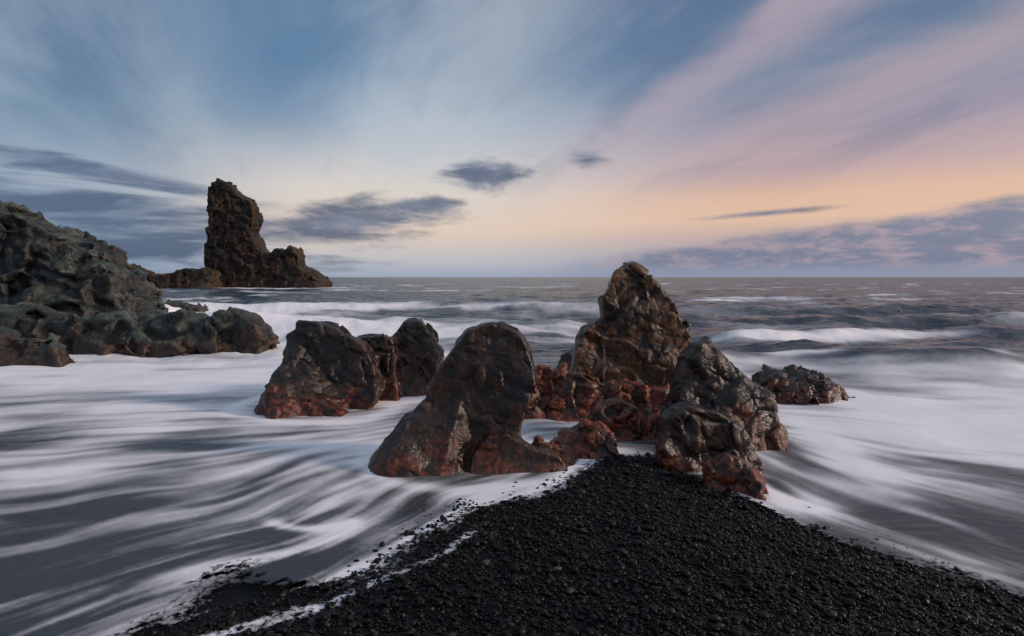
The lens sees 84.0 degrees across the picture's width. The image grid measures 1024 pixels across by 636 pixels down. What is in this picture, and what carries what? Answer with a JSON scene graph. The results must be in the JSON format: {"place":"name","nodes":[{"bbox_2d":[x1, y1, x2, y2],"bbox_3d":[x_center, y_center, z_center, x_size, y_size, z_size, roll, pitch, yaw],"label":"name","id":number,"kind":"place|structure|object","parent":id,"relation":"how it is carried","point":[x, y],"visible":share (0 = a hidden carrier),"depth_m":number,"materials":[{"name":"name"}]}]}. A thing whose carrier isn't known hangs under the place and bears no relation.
{"place":"outdoors","nodes":[
{"label":"outdoors","id":0,"kind":"place"},
{"bbox_2d":[0,277,1023,635],"bbox_3d":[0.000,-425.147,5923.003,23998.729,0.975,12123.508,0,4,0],"label":"sea","id":1,"kind":"structure","parent":0,"point":[134,491],"depth_m":5.56,"materials":[{"name":"liquid"}]},
{"bbox_2d":[0,200,279,366],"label":"rocky headland","id":2,"kind":"structure","parent":1,"relation":"in","point":[66,291],"depth_m":13.01,"materials":[{"name":"grey stone"}]},
{"bbox_2d":[163,299,208,311],"bbox_3d":[-14.381,-0.437,25.177,2.264,0.854,1.753,0,4,0],"label":"lava rock","id":3,"kind":"object","parent":1,"relation":"in","point":[198,307],"visible":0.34,"depth_m":24.70,"materials":[{"name":"grey stone"}]},
{"bbox_2d":[131,178,332,288],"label":"sea stack","id":4,"kind":"object","parent":1,"relation":"in","point":[237,253],"visible":0.93,"depth_m":88.20,"materials":[{"name":"brown stone"}]},
{"bbox_2d":[254,318,443,418],"bbox_3d":[-2.259,0.600,7.688,1.605,1.203,2.747,3,5,38],"label":"lava rock","id":5,"kind":"object","parent":1,"relation":"in","point":[329,368],"visible":0.97,"depth_m":7.24,"materials":[{"name":"brown stone"}]},
{"bbox_2d":[368,321,567,477],"bbox_3d":[-0.407,0.717,5.053,1.838,1.362,0.981,0,4,0],"label":"lava rock","id":6,"kind":"object","parent":1,"relation":"in","point":[467,413],"visible":0.94,"depth_m":4.97,"materials":[{"name":"brown stone"}]},
{"bbox_2d":[557,347,572,370],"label":"lava rock","id":7,"kind":"object","parent":1,"relation":"in","point":[566,356],"visible":0.15,"depth_m":9.48,"materials":[{"name":"grey stone"}]},
{"bbox_2d":[570,261,691,385],"bbox_3d":[1.532,0.227,7.722,1.792,1.988,0.954,0,4,0],"label":"lava rock","id":8,"kind":"object","parent":1,"relation":"in","point":[637,331],"visible":0.66,"depth_m":7.39,"materials":[{"name":"brown stone"}]},
{"bbox_2d":[751,364,855,404],"bbox_3d":[4.032,0.911,7.889,1.500,0.492,1.123,-2,4,-23],"label":"lava rock","id":9,"kind":"object","parent":1,"relation":"in","point":[793,384],"visible":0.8,"depth_m":7.61,"materials":[{"name":"stone"}]},
{"bbox_2d":[0,0,1023,276],"label":"sky","id":10,"kind":"structure","parent":0,"point":[370,138],"materials":[{"name":"blue"}]},
{"bbox_2d":[108,451,1023,635],"bbox_3d":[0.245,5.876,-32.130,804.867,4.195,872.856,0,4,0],"label":"black gravel beach","id":11,"kind":"structure","parent":0,"point":[227,593],"depth_m":2.94,"materials":[{"name":"black gravel"}]},
{"bbox_2d":[524,363,669,468],"bbox_3d":[1.000,0.948,6.021,2.063,0.711,2.508,0,4,0],"label":"lava rock","id":12,"kind":"object","parent":11,"relation":"on","point":[608,415],"visible":0.69,"depth_m":6.60,"materials":[{"name":"brown stone"}]},
{"bbox_2d":[654,336,787,474],"bbox_3d":[1.994,0.792,5.396,1.316,1.153,1.561,1,4,13],"label":"lava rock","id":13,"kind":"object","parent":11,"relation":"on","point":[718,402],"visible":0.97,"depth_m":5.52,"materials":[{"name":"grey stone"}]},
{"bbox_2d":[698,452,768,500],"bbox_3d":[1.721,1.236,4.446,0.500,0.352,0.625,0,4,0],"label":"lava rock","id":14,"kind":"object","parent":11,"relation":"on","point":[724,471],"visible":0.82,"depth_m":4.38,"materials":[{"name":"brown stone"}]}
]}

